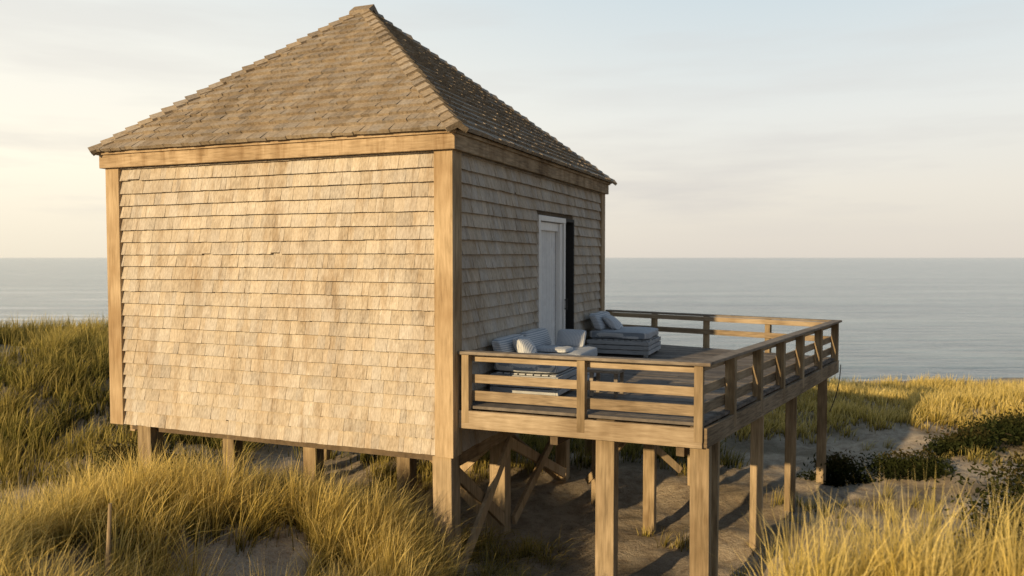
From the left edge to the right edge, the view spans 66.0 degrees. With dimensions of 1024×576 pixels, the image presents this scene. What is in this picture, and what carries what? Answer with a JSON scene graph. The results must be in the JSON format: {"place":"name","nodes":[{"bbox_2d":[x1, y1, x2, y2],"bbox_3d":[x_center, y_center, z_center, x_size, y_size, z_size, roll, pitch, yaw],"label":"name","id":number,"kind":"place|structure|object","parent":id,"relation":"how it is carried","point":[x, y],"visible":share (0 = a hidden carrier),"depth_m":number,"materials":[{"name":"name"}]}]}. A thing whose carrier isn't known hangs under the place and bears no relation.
{"place":"outdoors","nodes":[
{"label":"outdoors","id":0,"kind":"place"},
{"bbox_2d":[127,128,609,182],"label":"roof deck","id":1,"kind":"structure","parent":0,"point":[527,153],"depth_m":12.08,"materials":[{"name":"brown wood"}]},
{"bbox_2d":[299,506,590,575],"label":"dune grass","id":2,"kind":"structure","parent":0,"point":[486,569],"depth_m":10.75,"materials":[{"name":"plant"}]},
{"bbox_2d":[0,344,1023,575],"bbox_3d":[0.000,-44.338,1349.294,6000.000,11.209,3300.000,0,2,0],"label":"ground","id":3,"kind":"structure","parent":0,"point":[553,506],"depth_m":13.45,"materials":[{"name":"beige sand"}]},
{"bbox_2d":[105,503,111,575],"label":"wooden stake","id":4,"kind":"object","parent":3,"relation":"on","point":[108,548],"visible":0.93,"depth_m":7.13,"materials":[{"name":"brown wood"}]},
{"bbox_2d":[62,430,197,487],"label":"beach grass","id":5,"kind":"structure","parent":3,"relation":"on","point":[114,448],"depth_m":14.17,"materials":[{"name":"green plant"}]},
{"bbox_2d":[0,311,277,500],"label":"dune grass","id":6,"kind":"structure","parent":3,"relation":"on","point":[79,447],"depth_m":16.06,"materials":[{"name":"green plant"}]},
{"bbox_2d":[0,438,486,575],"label":"dune grass","id":7,"kind":"structure","parent":3,"relation":"on","point":[38,539],"depth_m":8.97,"materials":[{"name":"yellow plant"}]},
{"bbox_2d":[108,454,556,563],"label":"dune grass","id":8,"kind":"structure","parent":3,"relation":"on","point":[420,468],"depth_m":14.48,"materials":[{"name":"green plant"}]},
{"bbox_2d":[138,425,591,565],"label":"stilts","id":9,"kind":"object","parent":3,"relation":"on","point":[446,484],"visible":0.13,"depth_m":11.92,"materials":[{"name":"brown wood"}]},
{"bbox_2d":[130,425,515,465],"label":"sill beams","id":10,"kind":"structure","parent":9,"relation":"attached to","point":[472,452],"depth_m":10.95,"materials":[{"name":"brown wood"}]},
{"bbox_2d":[132,152,596,460],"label":"soffit and floor joists","id":11,"kind":"structure","parent":9,"relation":"on","point":[350,449],"depth_m":11.06,"materials":[{"name":"brown wood"}]},
{"bbox_2d":[96,128,609,193],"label":"fascia boards","id":12,"kind":"object","parent":11,"relation":"on","point":[440,139],"visible":0.67,"depth_m":10.78,"materials":[{"name":"brown wood"}]},
{"bbox_2d":[119,150,600,454],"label":"wall shingles","id":13,"kind":"object","parent":11,"relation":"on","point":[288,299],"depth_m":10.90,"materials":[{"name":"beige wood"}]},
{"bbox_2d":[88,4,616,185],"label":"roof shingles","id":14,"kind":"object","parent":13,"relation":"on","point":[367,69],"visible":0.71,"depth_m":11.57,"materials":[{"name":"brown wood"}]},
{"bbox_2d":[105,149,604,458],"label":"corner boards","id":15,"kind":"object","parent":13,"relation":"attached to","point":[448,270],"visible":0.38,"depth_m":9.96,"materials":[{"name":"brown wood"}]},
{"bbox_2d":[536,215,565,344],"bbox_3d":[0.634,0.071,13.594,0.160,2.590,1.450,1,2,21],"label":"door frame","id":16,"kind":"object","parent":13,"relation":"attached to","point":[557,225],"visible":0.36,"depth_m":14.02,"materials":[{"name":"white wood"}]},
{"bbox_2d":[541,230,554,344],"bbox_3d":[0.583,0.006,13.585,0.046,2.220,1.000,1,2,21],"label":"door","id":17,"kind":"structure","parent":16,"relation":"in","point":[548,280],"depth_m":13.66,"materials":[{"name":"white wood"}]},
{"bbox_2d":[286,496,470,575],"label":"dune grass","id":18,"kind":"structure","parent":3,"relation":"on","point":[317,565],"depth_m":8.99,"materials":[{"name":"yellow plant"}]},
{"bbox_2d":[413,435,565,564],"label":"cross braces","id":19,"kind":"object","parent":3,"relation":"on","point":[478,500],"visible":0.59,"depth_m":12.04,"materials":[{"name":"brown wood"}]},
{"bbox_2d":[245,433,749,470],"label":"dune grass","id":20,"kind":"structure","parent":3,"relation":"on","point":[538,443],"depth_m":16.32,"materials":[{"name":"plant"}]},
{"bbox_2d":[459,344,838,575],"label":"wooden deck","id":21,"kind":"structure","parent":3,"relation":"on","point":[610,434],"depth_m":9.87,"materials":[{"name":"brown wood"}]},
{"bbox_2d":[490,328,600,395],"bbox_3d":[0.530,1.057,11.658,1.034,0.769,2.200,1,2,21],"label":"outdoor sofa","id":22,"kind":"object","parent":21,"relation":"on","point":[568,341],"visible":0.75,"depth_m":10.96,"materials":[{"name":"white fabric"}]},
{"bbox_2d":[587,368,626,397],"bbox_3d":[1.308,1.288,10.851,0.450,0.370,0.450,1,2,21],"label":"side table","id":23,"kind":"object","parent":21,"relation":"on","point":[598,371],"visible":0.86,"depth_m":10.71,"materials":[{"name":"grey wood"}]},
{"bbox_2d":[587,311,660,357],"bbox_3d":[2.228,0.888,15.607,1.218,0.801,1.200,1,2,21],"label":"daybed","id":24,"kind":"object","parent":21,"relation":"on","point":[609,331],"visible":0.96,"depth_m":15.17,"materials":[{"name":"grey fabric"}]},
{"bbox_2d":[458,310,841,442],"bbox_3d":[2.909,1.537,13.185,4.935,1.718,8.545,1,2,21],"label":"deck railing","id":25,"kind":"object","parent":21,"relation":"attached to","point":[581,402],"visible":0.86,"depth_m":9.85,"materials":[{"name":"brown wood"}]},
{"bbox_2d":[626,437,1023,575],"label":"dune grass","id":26,"kind":"structure","parent":3,"relation":"on","point":[807,507],"depth_m":12.93,"materials":[{"name":"plant"}]},
{"bbox_2d":[796,448,883,487],"bbox_3d":[6.155,3.370,14.692,1.685,0.776,0.739,0,2,0],"label":"coastal shrub","id":27,"kind":"object","parent":3,"relation":"on","point":[838,470],"visible":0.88,"depth_m":14.63,"materials":[{"name":"green plant"}]},
{"bbox_2d":[694,458,1023,575],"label":"dune grass","id":28,"kind":"structure","parent":3,"relation":"on","point":[881,563],"depth_m":5.41,"materials":[{"name":"yellow plant"}]},
{"bbox_2d":[861,441,956,482],"bbox_3d":[7.516,3.302,14.989,1.913,0.775,0.832,0,2,12],"label":"coastal shrub","id":29,"kind":"object","parent":3,"relation":"on","point":[895,467],"visible":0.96,"depth_m":14.84,"materials":[{"name":"green plant"}]},
{"bbox_2d":[915,421,1009,457],"bbox_3d":[9.298,3.142,16.264,2.166,0.699,1.320,0,2,0],"label":"coastal shrub","id":30,"kind":"object","parent":3,"relation":"on","point":[970,437],"visible":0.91,"depth_m":16.09,"materials":[{"name":"green plant"}]},
{"bbox_2d":[927,496,1023,574],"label":"coastal shrub","id":31,"kind":"object","parent":3,"relation":"on","point":[1011,523],"visible":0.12,"depth_m":10.35,"materials":[{"name":"green plant"}]},
{"bbox_2d":[931,428,1023,543],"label":"coastal shrub","id":32,"kind":"object","parent":3,"relation":"on","point":[1018,484],"visible":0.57,"depth_m":11.68,"materials":[{"name":"green plant"}]},
{"bbox_2d":[946,405,1023,448],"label":"coastal shrub","id":33,"kind":"object","parent":3,"relation":"on","point":[1011,425],"visible":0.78,"depth_m":17.44,"materials":[{"name":"green plant"}]},
{"bbox_2d":[0,258,1023,381],"bbox_3d":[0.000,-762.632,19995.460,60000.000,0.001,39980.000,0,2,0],"label":"sea","id":34,"kind":"structure","parent":0,"point":[905,318],"depth_m":165.40,"materials":[{"name":"liquid"}]},
{"bbox_2d":[0,0,1023,257],"label":"sky","id":35,"kind":"structure","parent":0,"point":[722,128],"materials":[{"name":"white"}]},
{"bbox_2d":[537,210,571,219],"bbox_3d":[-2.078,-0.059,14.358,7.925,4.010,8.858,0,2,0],"label":"door trim","id":36,"kind":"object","parent":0,"point":[554,214],"visible":0.07,"depth_m":13.76,"materials":[{"name":"wood"}]},
{"bbox_2d":[565,219,573,328],"bbox_3d":[0.994,0.035,14.526,0.150,2.590,0.550,1,2,21],"label":"door opening jamb","id":37,"kind":"object","parent":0,"point":[569,296],"depth_m":14.72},
{"bbox_2d":[723,371,1023,444],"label":"dune grass","id":38,"kind":"structure","parent":0,"point":[920,398],"depth_m":19.89,"materials":[{"name":"yellow plant"}]}
]}

